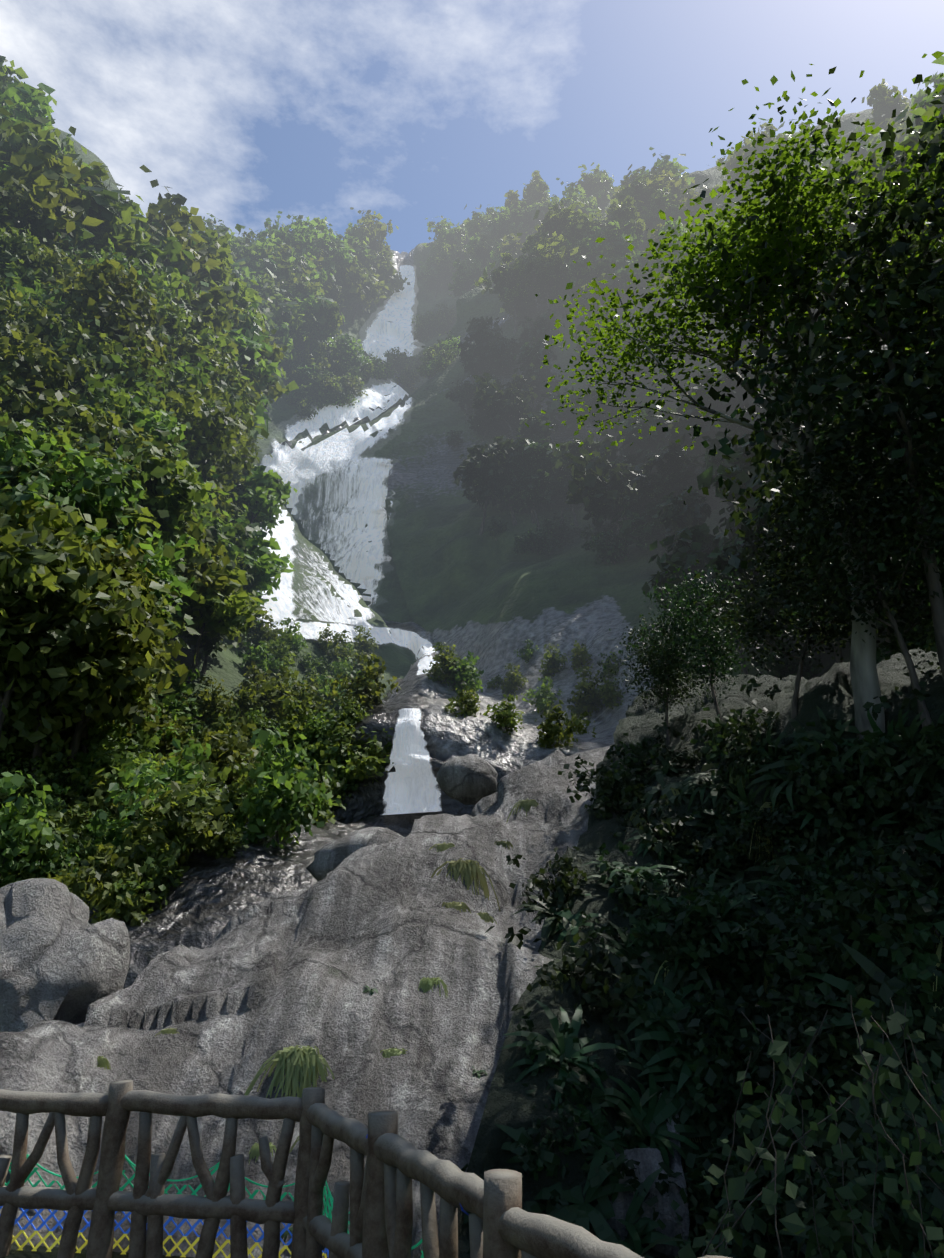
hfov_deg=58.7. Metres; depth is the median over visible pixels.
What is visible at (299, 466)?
cascade
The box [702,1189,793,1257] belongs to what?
fern
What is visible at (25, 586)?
tree
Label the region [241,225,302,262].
tree
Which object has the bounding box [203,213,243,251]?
tree
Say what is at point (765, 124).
tree
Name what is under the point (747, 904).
fern
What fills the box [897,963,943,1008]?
fern
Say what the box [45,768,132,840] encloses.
bush
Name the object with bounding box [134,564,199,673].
tree
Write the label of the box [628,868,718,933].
shrub
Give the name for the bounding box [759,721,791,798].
fern
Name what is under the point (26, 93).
tree
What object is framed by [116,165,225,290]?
tree
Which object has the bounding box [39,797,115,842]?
bush
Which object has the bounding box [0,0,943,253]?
sky
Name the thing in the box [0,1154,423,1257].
safety net
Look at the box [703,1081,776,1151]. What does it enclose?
shrub
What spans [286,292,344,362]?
tree
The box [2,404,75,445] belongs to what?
tree
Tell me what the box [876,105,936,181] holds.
tree
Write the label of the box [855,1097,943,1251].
shrub
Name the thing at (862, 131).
tree
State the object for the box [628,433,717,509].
tree
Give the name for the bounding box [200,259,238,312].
tree
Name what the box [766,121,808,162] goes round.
tree
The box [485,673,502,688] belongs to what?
bush
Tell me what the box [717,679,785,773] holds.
shrub
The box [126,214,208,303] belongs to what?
tree
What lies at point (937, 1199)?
shrub
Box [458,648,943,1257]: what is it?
cliff
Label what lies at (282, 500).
gap tree
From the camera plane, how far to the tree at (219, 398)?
54.27 m
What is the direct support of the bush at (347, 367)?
on the gorge terrain
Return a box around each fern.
[280,1227,292,1244]
[363,985,378,994]
[472,1066,486,1078]
[495,1123,559,1177]
[497,999,626,1110]
[508,1058,559,1081]
[513,887,573,948]
[524,1199,568,1215]
[534,1159,636,1243]
[541,909,607,945]
[544,893,591,919]
[567,1076,643,1137]
[573,1104,641,1203]
[580,943,637,956]
[581,861,685,887]
[581,1097,649,1148]
[583,872,654,898]
[589,1167,683,1246]
[595,920,663,1007]
[600,1139,643,1229]
[607,865,683,897]
[608,998,675,1061]
[609,1063,705,1166]
[613,1219,642,1255]
[613,1220,692,1257]
[614,997,682,1061]
[614,1040,706,1132]
[615,1107,669,1167]
[616,907,696,984]
[621,928,684,984]
[622,1087,661,1147]
[624,982,724,1043]
[624,1217,649,1248]
[625,790,666,826]
[625,827,675,861]
[625,1076,698,1171]
[629,829,660,844]
[631,797,664,818]
[631,982,744,1115]
[631,1041,669,1073]
[637,1049,733,1117]
[638,771,682,812]
[642,1060,738,1153]
[642,1071,731,1175]
[644,743,691,779]
[646,945,697,1000]
[649,868,765,973]
[654,915,752,990]
[659,773,708,814]
[661,764,689,777]
[671,858,690,871]
[674,866,736,884]
[675,782,689,806]
[678,776,733,811]
[682,775,736,806]
[684,816,747,860]
[690,809,735,841]
[692,879,757,947]
[695,1152,816,1220]
[700,1142,760,1214]
[701,777,729,813]
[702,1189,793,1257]
[712,785,737,819]
[713,870,767,903]
[713,876,762,914]
[717,1134,796,1257]
[718,740,758,783]
[726,774,756,823]
[729,891,768,921]
[734,731,780,778]
[736,1104,812,1178]
[737,1134,790,1227]
[737,1146,811,1243]
[739,713,781,777]
[743,857,804,898]
[745,754,846,810]
[745,883,770,910]
[746,876,779,905]
[751,716,857,794]
[752,752,802,803]
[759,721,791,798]
[762,1121,842,1257]
[767,851,831,881]
[772,761,796,788]
[772,939,863,1013]
[778,1165,897,1257]
[779,792,859,838]
[780,939,848,994]
[781,759,806,805]
[785,706,860,787]
[799,958,897,1085]
[812,1040,936,1104]
[818,1183,943,1254]
[824,979,939,1103]
[825,942,943,1069]
[828,1030,943,1084]
[833,1032,943,1098]
[834,928,870,979]
[834,1146,943,1249]
[835,952,871,987]
[837,742,878,785]
[841,725,919,779]
[848,947,871,982]
[848,1018,938,1121]
[854,1131,943,1188]
[857,1117,943,1182]
[865,875,943,909]
[887,703,927,783]
[888,712,943,800]
[892,740,943,802]
[896,1039,943,1111]
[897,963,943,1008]
[899,732,928,818]
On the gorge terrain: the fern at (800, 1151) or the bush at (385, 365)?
the bush at (385, 365)
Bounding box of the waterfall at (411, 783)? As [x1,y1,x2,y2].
[382,708,441,814]
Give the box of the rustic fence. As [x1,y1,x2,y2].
[0,1080,729,1257]
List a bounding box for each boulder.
[0,878,129,1031]
[1,883,88,921]
[306,827,404,880]
[436,754,497,804]
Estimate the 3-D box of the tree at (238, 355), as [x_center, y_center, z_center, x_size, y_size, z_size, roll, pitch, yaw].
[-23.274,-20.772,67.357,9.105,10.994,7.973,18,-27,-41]
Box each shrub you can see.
[461,1163,568,1252]
[485,919,653,1032]
[495,846,586,912]
[509,853,623,941]
[511,1081,612,1180]
[517,1011,638,1136]
[558,740,658,819]
[567,763,646,819]
[574,745,647,796]
[578,1125,688,1196]
[579,906,653,958]
[584,780,675,836]
[595,840,688,905]
[602,1119,755,1257]
[606,719,673,790]
[608,911,691,990]
[609,834,762,1000]
[611,947,759,1113]
[615,868,697,924]
[619,794,722,865]
[623,868,747,986]
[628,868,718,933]
[636,1146,726,1256]
[641,821,727,871]
[650,1123,775,1257]
[654,730,707,773]
[659,1048,738,1104]
[663,814,764,877]
[670,997,784,1129]
[670,1041,895,1188]
[672,885,753,967]
[673,809,733,853]
[685,1117,841,1257]
[686,736,719,764]
[688,1134,732,1229]
[688,1163,739,1235]
[690,671,775,783]
[692,781,748,823]
[697,1024,779,1097]
[699,1025,775,1117]
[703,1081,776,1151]
[708,1099,747,1176]
[708,1167,840,1257]
[711,1090,859,1208]
[712,1080,774,1116]
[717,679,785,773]
[721,807,777,869]
[726,779,813,853]
[730,801,773,868]
[731,985,807,1099]
[732,739,795,786]
[733,1105,827,1167]
[750,1033,844,1129]
[751,1091,825,1172]
[754,839,943,963]
[762,1064,930,1225]
[766,949,908,1059]
[775,983,906,1088]
[776,1134,931,1257]
[784,690,904,819]
[785,716,904,800]
[785,1175,835,1250]
[786,741,899,853]
[789,742,906,816]
[792,1148,943,1257]
[807,743,889,797]
[810,932,943,1046]
[812,1140,894,1241]
[813,980,893,1026]
[816,955,909,1066]
[818,1038,933,1141]
[824,1150,943,1256]
[832,1030,943,1076]
[834,727,943,826]
[842,735,907,812]
[850,681,943,833]
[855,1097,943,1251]
[863,981,943,1069]
[869,1027,943,1080]
[876,755,943,830]
[882,1000,943,1102]
[889,1097,943,1187]
[890,735,943,781]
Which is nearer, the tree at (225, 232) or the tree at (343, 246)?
the tree at (225, 232)
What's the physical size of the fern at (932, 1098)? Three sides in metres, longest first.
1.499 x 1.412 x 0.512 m
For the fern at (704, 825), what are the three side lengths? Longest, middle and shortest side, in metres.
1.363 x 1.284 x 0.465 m
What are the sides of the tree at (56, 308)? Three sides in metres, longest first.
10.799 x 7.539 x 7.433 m
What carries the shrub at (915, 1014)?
on the cliff
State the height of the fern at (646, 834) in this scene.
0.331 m
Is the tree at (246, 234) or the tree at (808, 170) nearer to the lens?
the tree at (808, 170)
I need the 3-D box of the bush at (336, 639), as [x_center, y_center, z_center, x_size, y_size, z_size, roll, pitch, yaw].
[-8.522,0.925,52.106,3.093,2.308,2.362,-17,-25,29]
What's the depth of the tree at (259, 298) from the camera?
77.26 m
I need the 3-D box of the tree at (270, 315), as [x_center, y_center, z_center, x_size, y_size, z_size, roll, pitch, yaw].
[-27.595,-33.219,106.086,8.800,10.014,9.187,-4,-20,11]
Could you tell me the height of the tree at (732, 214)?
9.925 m
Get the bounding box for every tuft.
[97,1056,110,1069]
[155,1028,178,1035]
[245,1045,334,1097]
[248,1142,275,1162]
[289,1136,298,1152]
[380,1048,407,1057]
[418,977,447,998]
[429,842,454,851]
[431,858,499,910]
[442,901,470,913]
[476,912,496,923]
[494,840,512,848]
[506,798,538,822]
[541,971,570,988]
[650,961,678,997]
[665,788,681,804]
[701,763,720,771]
[729,765,745,803]
[749,802,781,861]
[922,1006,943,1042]
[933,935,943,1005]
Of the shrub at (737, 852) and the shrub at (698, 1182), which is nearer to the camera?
the shrub at (698, 1182)
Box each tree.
[0,55,56,106]
[0,76,54,130]
[0,100,75,182]
[0,104,31,124]
[0,106,103,255]
[0,111,86,154]
[0,116,50,145]
[0,120,78,185]
[0,120,91,190]
[0,141,123,195]
[0,148,15,175]
[0,179,63,263]
[0,224,58,301]
[0,242,82,307]
[0,268,64,318]
[0,269,54,308]
[0,280,83,348]
[0,289,161,396]
[0,304,112,375]
[0,325,99,447]
[0,333,73,396]
[0,368,84,446]
[0,412,157,540]
[0,423,164,569]
[0,455,162,571]
[0,488,174,752]
[0,493,200,809]
[0,499,144,734]
[0,506,71,713]
[0,561,37,591]
[1,224,65,262]
[1,448,115,540]
[1,483,76,537]
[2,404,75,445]
[2,486,154,568]
[4,82,64,152]
[12,278,70,315]
[13,408,68,439]
[16,299,66,318]
[18,308,153,415]
[20,170,76,246]
[25,283,92,335]
[29,420,230,593]
[33,194,103,251]
[34,168,174,271]
[36,90,55,132]
[37,374,181,463]
[37,530,180,788]
[38,245,121,274]
[41,340,168,409]
[43,399,191,537]
[47,231,113,266]
[49,252,177,405]
[49,570,171,766]
[52,318,174,409]
[54,184,120,252]
[54,244,80,264]
[57,427,215,643]
[60,150,113,201]
[65,153,84,199]
[65,340,139,372]
[66,225,194,315]
[67,392,191,479]
[73,248,158,319]
[74,499,210,662]
[76,214,171,289]
[78,238,189,312]
[78,313,227,460]
[79,251,134,265]
[86,225,141,291]
[95,414,138,458]
[110,287,195,361]
[112,188,144,230]
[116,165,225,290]
[118,394,198,480]
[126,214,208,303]
[128,214,158,268]
[134,389,211,466]
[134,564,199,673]
[140,372,272,500]
[145,221,204,282]
[146,324,228,408]
[149,326,175,346]
[156,291,230,344]
[156,347,215,454]
[159,335,225,417]
[161,445,232,545]
[164,544,267,683]
[165,520,241,668]
[166,660,192,696]
[169,272,242,368]
[172,206,258,293]
[174,299,233,367]
[175,306,235,369]
[179,435,233,493]
[182,637,210,656]
[189,267,208,293]
[195,273,265,333]
[197,342,253,397]
[198,227,247,329]
[198,257,242,313]
[198,510,243,560]
[199,499,217,521]
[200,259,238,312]
[201,557,265,673]
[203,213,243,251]
[203,214,243,257]
[204,346,255,446]
[207,395,243,424]
[207,490,255,548]
[212,448,243,479]
[214,521,263,587]
[215,356,264,448]
[215,496,237,523]
[220,480,234,493]
[221,302,266,334]
[221,467,251,514]
[223,303,280,389]
[223,307,243,363]
[224,325,271,427]
[225,519,294,605]
[226,272,261,320]
[226,479,258,525]
[227,313,287,407]
[228,462,297,537]
[228,503,248,526]
[229,522,260,541]
[230,236,245,266]
[230,258,273,300]
[230,335,270,439]
[230,371,260,412]
[231,232,268,275]
[232,276,272,357]
[232,435,254,478]
[236,231,254,249]
[236,581,265,647]
[238,301,298,405]
[239,288,279,361]
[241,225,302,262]
[241,273,262,291]
[242,228,258,244]
[244,469,289,506]
[247,310,287,361]
[249,257,288,286]
[249,437,260,452]
[250,273,299,308]
[257,215,310,258]
[257,235,298,252]
[257,285,285,327]
[257,305,276,327]
[258,247,315,281]
[259,270,290,302]
[261,242,307,283]
[262,276,278,305]
[262,298,296,336]
[265,216,316,256]
[265,312,285,368]
[265,319,293,366]
[266,245,324,298]
[269,295,316,364]
[275,211,335,262]
[275,278,283,308]
[278,260,318,298]
[279,286,305,298]
[281,289,303,309]
[283,280,308,299]
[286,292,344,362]
[290,225,320,257]
[298,256,325,286]
[302,299,342,352]
[304,261,332,298]
[307,254,332,287]
[308,216,337,270]
[311,239,334,288]
[316,234,341,267]
[321,281,347,309]
[322,224,358,266]
[322,263,341,293]
[331,256,350,311]
[334,233,362,272]
[335,244,377,315]
[338,253,377,325]
[343,222,370,260]
[344,207,398,250]
[350,237,376,266]
[350,256,388,323]
[365,251,391,304]
[369,238,397,270]
[370,249,394,307]
[376,260,409,302]
[416,249,450,299]
[422,216,468,256]
[430,231,469,294]
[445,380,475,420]
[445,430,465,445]
[446,257,488,297]
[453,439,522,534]
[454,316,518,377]
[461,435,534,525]
[463,204,494,244]
[464,232,506,268]
[464,233,485,270]
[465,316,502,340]
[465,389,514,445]
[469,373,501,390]
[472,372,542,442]
[475,249,536,333]
[480,204,503,221]
[480,246,517,287]
[485,239,517,269]
[486,206,523,247]
[491,233,522,279]
[495,219,519,242]
[497,199,545,246]
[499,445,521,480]
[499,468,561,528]
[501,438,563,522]
[502,190,521,217]
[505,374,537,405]
[509,231,590,314]
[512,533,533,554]
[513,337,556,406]
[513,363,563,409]
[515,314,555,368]
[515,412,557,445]
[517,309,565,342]
[518,170,549,209]
[522,238,583,297]
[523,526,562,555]
[525,51,943,742]
[525,197,559,225]
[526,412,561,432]
[531,199,583,244]
[532,190,550,200]
[537,197,602,259]
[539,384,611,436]
[547,178,596,213]
[549,252,595,326]
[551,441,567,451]
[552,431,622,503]
[555,228,603,264]
[556,226,609,320]
[561,266,631,320]
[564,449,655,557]
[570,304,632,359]
[573,195,604,224]
[574,162,616,209]
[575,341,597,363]
[576,248,640,312]
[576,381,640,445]
[579,170,617,219]
[580,197,605,219]
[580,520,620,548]
[580,607,718,744]
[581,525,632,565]
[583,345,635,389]
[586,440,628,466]
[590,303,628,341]
[593,195,645,252]
[597,218,642,245]
[599,221,649,299]
[604,562,757,731]
[605,170,672,250]
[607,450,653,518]
[608,244,660,318]
[610,164,648,204]
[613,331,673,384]
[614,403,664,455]
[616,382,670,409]
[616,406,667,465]
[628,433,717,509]
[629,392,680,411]
[632,147,694,192]
[633,169,694,204]
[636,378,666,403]
[637,209,664,249]
[638,184,688,228]
[638,270,672,337]
[641,154,694,208]
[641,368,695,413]
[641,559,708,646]
[642,66,943,680]
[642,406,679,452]
[645,249,676,289]
[646,254,687,315]
[647,223,694,239]
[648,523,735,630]
[650,223,666,268]
[655,260,726,319]
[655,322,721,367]
[657,216,687,272]
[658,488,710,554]
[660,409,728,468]
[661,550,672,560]
[662,205,943,636]
[663,192,687,223]
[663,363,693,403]
[674,294,723,335]
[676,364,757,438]
[679,185,728,230]
[679,221,723,289]
[684,223,744,264]
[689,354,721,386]
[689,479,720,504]
[692,506,925,718]
[695,308,723,343]
[697,186,739,226]
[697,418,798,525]
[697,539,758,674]
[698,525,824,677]
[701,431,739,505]
[704,205,742,235]
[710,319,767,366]
[711,304,736,363]
[712,146,762,194]
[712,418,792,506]
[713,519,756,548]
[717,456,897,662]
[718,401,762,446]
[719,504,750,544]
[721,119,777,189]
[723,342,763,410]
[728,139,772,203]
[732,180,782,209]
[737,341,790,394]
[739,397,943,738]
[740,157,768,199]
[751,122,788,147]
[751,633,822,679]
[756,296,816,338]
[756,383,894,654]
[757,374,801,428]
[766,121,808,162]
[766,153,837,338]
[770,133,805,178]
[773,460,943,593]
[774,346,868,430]
[787,122,825,157]
[792,151,887,319]
[797,165,815,199]
[799,149,846,168]
[831,125,875,158]
[832,215,877,310]
[836,119,898,163]
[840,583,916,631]
[851,129,900,171]
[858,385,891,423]
[861,106,923,185]
[862,79,911,129]
[862,164,926,293]
[868,111,914,133]
[871,106,943,212]
[871,115,912,151]
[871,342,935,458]
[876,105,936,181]
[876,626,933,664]
[890,154,932,242]
[892,153,943,258]
[894,117,911,145]
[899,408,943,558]
[903,71,943,140]
[912,56,943,131]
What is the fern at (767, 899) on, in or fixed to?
on the cliff
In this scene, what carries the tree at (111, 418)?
on the gorge terrain
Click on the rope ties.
(463, 1210)
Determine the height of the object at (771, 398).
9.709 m
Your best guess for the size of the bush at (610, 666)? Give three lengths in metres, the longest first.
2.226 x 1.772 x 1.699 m
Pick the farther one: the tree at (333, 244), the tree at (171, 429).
the tree at (333, 244)
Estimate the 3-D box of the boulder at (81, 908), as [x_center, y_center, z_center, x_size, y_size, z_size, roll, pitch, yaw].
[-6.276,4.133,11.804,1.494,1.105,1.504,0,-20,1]
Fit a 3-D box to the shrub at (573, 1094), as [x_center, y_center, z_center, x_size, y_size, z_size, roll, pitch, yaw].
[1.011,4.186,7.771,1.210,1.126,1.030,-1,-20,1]
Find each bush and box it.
[0,737,85,808]
[0,763,38,809]
[0,770,65,887]
[1,808,98,880]
[23,783,69,837]
[24,760,67,780]
[25,843,81,891]
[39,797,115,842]
[43,790,68,807]
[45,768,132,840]
[47,837,159,925]
[50,857,106,899]
[61,751,111,804]
[68,783,173,873]
[69,720,133,770]
[72,719,164,786]
[75,729,168,818]
[75,809,115,849]
[94,703,178,752]
[96,732,162,793]
[96,836,192,913]
[102,780,236,881]
[107,738,221,837]
[123,786,145,820]
[127,696,167,727]
[140,760,239,860]
[142,661,184,714]
[149,702,202,756]
[150,665,204,731]
[155,740,223,786]
[162,711,217,753]
[165,745,214,774]
[178,687,210,726]
[183,703,244,752]
[183,737,216,762]
[189,715,274,796]
[191,675,238,724]
[197,769,232,801]
[200,815,250,858]
[202,761,266,832]
[221,680,259,724]
[229,725,332,849]
[234,707,287,749]
[236,639,286,676]
[236,701,272,730]
[239,661,282,696]
[239,665,300,729]
[241,608,287,655]
[242,744,295,779]
[252,746,294,783]
[258,630,295,676]
[263,759,345,826]
[273,618,307,657]
[273,676,337,731]
[275,697,322,760]
[278,364,302,384]
[279,353,315,383]
[285,729,332,782]
[290,681,317,701]
[291,341,340,376]
[291,706,355,767]
[292,369,330,392]
[292,397,317,421]
[297,359,321,383]
[299,651,324,674]
[299,681,323,701]
[301,670,323,689]
[305,331,338,366]
[309,745,364,811]
[310,371,349,411]
[311,335,356,368]
[311,711,386,762]
[313,675,345,719]
[314,623,352,660]
[314,728,393,785]
[317,374,347,406]
[318,383,358,408]
[319,657,333,674]
[320,670,330,687]
[323,653,401,716]
[324,657,374,696]
[327,353,350,376]
[329,696,371,728]
[330,646,371,673]
[332,333,364,363]
[336,372,367,398]
[337,366,366,390]
[337,389,356,407]
[339,335,370,374]
[339,640,353,658]
[341,361,353,375]
[344,734,363,753]
[350,625,379,660]
[350,650,383,679]
[356,359,382,380]
[364,352,377,364]
[370,362,396,382]
[371,356,394,370]
[383,349,393,360]
[384,348,409,375]
[390,347,409,368]
[396,364,423,391]
[401,353,417,369]
[411,310,436,333]
[413,319,433,341]
[414,349,424,367]
[415,347,439,377]
[419,330,453,361]
[422,642,468,684]
[424,353,439,376]
[433,346,457,374]
[438,335,460,359]
[439,651,483,697]
[445,682,480,717]
[483,694,523,734]
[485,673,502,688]
[498,663,527,694]
[513,639,538,662]
[521,676,562,713]
[532,699,596,748]
[539,643,568,678]
[567,667,605,718]
[569,640,593,672]
[597,651,624,680]
[599,677,625,708]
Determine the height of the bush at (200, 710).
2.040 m
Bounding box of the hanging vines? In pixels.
[676,995,943,1257]
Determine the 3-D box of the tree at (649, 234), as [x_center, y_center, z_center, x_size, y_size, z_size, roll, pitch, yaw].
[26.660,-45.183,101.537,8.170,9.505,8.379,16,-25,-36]
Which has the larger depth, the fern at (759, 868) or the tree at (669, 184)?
the tree at (669, 184)
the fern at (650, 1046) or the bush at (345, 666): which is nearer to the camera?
the fern at (650, 1046)
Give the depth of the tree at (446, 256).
150.15 m
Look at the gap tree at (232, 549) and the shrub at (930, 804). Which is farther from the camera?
the gap tree at (232, 549)
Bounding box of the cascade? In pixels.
[260,381,411,497]
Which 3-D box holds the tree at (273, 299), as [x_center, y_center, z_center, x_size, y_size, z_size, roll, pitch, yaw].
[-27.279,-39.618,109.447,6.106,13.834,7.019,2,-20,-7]
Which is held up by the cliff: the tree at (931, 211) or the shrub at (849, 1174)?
the shrub at (849, 1174)
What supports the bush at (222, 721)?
on the gorge terrain
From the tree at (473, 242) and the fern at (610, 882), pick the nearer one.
the fern at (610, 882)
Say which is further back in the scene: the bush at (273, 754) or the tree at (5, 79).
the tree at (5, 79)
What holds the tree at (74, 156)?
on the gorge terrain
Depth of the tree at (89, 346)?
43.32 m
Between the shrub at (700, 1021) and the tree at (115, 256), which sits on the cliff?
the shrub at (700, 1021)
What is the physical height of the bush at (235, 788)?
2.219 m
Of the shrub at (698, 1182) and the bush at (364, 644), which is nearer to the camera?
the shrub at (698, 1182)
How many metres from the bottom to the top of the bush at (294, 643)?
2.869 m
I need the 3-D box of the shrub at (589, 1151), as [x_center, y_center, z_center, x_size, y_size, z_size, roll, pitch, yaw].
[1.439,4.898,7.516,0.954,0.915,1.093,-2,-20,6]
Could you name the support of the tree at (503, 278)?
on the gorge terrain
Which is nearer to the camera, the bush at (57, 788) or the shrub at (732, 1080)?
the shrub at (732, 1080)
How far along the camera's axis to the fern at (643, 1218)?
7.01 m
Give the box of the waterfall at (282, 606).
[256,466,298,622]
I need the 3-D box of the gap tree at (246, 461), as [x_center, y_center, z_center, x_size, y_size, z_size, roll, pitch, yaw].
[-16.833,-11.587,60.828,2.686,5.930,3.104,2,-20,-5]
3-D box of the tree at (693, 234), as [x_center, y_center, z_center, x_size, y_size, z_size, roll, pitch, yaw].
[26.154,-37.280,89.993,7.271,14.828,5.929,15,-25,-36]
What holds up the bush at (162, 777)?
on the gorge terrain
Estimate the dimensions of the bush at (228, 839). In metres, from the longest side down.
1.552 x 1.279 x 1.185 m
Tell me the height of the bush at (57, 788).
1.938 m
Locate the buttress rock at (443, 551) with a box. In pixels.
[385,252,650,624]
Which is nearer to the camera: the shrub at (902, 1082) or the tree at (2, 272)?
the shrub at (902, 1082)
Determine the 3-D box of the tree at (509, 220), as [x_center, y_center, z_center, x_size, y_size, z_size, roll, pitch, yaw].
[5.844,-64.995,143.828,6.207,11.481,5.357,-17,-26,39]
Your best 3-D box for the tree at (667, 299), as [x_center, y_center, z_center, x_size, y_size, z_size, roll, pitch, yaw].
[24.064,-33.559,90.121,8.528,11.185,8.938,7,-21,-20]
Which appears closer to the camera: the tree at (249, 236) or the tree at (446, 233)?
the tree at (249, 236)
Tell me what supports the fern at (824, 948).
on the cliff
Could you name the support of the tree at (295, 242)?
on the gorge terrain
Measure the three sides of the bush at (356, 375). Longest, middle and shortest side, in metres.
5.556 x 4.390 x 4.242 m
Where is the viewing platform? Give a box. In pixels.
[1,1244,194,1257]
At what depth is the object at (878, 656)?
26.96 m
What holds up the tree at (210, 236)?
on the gorge terrain
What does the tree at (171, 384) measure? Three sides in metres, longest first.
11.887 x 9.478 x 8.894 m
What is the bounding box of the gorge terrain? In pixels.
[0,99,943,988]
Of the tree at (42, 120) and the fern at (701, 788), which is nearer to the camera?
the fern at (701, 788)
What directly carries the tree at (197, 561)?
on the gorge terrain
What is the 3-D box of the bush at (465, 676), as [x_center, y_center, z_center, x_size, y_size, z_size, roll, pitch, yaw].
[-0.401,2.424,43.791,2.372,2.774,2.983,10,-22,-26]
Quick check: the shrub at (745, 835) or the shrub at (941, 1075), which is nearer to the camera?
the shrub at (941, 1075)
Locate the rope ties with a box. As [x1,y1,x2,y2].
[366,1134,468,1215]
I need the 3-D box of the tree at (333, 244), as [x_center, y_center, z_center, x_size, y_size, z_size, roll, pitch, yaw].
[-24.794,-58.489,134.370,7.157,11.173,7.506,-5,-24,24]
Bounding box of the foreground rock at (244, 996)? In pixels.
[0,744,689,1257]
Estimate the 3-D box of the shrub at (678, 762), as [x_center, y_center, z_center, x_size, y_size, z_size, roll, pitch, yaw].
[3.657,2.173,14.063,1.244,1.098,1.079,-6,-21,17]
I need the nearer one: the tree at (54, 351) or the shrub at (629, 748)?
the shrub at (629, 748)
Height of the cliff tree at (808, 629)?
3.418 m
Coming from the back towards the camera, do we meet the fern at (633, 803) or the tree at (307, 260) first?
the tree at (307, 260)
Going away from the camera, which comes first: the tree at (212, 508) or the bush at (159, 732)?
the bush at (159, 732)
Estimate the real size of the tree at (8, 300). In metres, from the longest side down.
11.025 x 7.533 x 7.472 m
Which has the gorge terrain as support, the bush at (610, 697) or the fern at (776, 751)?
the bush at (610, 697)
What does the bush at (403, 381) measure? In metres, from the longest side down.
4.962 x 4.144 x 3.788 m
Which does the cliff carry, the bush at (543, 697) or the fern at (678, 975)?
the fern at (678, 975)
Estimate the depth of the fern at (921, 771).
10.01 m
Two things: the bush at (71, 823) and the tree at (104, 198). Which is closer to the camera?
the bush at (71, 823)
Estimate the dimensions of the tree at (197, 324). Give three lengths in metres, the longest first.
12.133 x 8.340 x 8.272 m
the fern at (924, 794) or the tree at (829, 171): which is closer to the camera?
the fern at (924, 794)
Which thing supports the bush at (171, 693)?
on the gorge terrain
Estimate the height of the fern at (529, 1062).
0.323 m
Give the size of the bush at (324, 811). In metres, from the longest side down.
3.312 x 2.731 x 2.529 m
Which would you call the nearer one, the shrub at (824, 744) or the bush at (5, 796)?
the shrub at (824, 744)
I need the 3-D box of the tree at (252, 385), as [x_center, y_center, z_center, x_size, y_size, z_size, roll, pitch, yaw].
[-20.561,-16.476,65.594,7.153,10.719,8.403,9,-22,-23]
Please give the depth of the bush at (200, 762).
30.17 m
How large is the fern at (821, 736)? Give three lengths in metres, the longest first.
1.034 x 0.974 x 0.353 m
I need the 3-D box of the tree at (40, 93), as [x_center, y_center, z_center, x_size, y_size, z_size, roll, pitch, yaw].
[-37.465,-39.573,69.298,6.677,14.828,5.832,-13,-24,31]
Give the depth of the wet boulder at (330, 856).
16.29 m
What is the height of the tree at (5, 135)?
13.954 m
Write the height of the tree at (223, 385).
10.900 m
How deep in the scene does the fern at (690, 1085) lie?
8.31 m
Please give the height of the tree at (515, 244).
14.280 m
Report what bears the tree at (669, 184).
on the gorge terrain
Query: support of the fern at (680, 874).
on the cliff
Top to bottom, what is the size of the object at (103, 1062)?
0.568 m
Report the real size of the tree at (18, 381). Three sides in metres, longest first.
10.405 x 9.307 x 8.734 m
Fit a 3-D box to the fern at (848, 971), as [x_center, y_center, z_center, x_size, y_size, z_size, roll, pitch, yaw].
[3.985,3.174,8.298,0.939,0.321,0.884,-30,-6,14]
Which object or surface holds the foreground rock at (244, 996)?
on the cliff
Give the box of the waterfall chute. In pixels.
[362,265,417,362]
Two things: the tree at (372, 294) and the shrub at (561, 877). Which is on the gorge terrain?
the tree at (372, 294)
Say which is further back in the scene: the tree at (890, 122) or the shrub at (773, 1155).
the tree at (890, 122)
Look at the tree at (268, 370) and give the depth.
70.29 m
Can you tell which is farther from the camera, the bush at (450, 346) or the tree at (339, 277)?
the tree at (339, 277)
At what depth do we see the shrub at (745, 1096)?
8.20 m

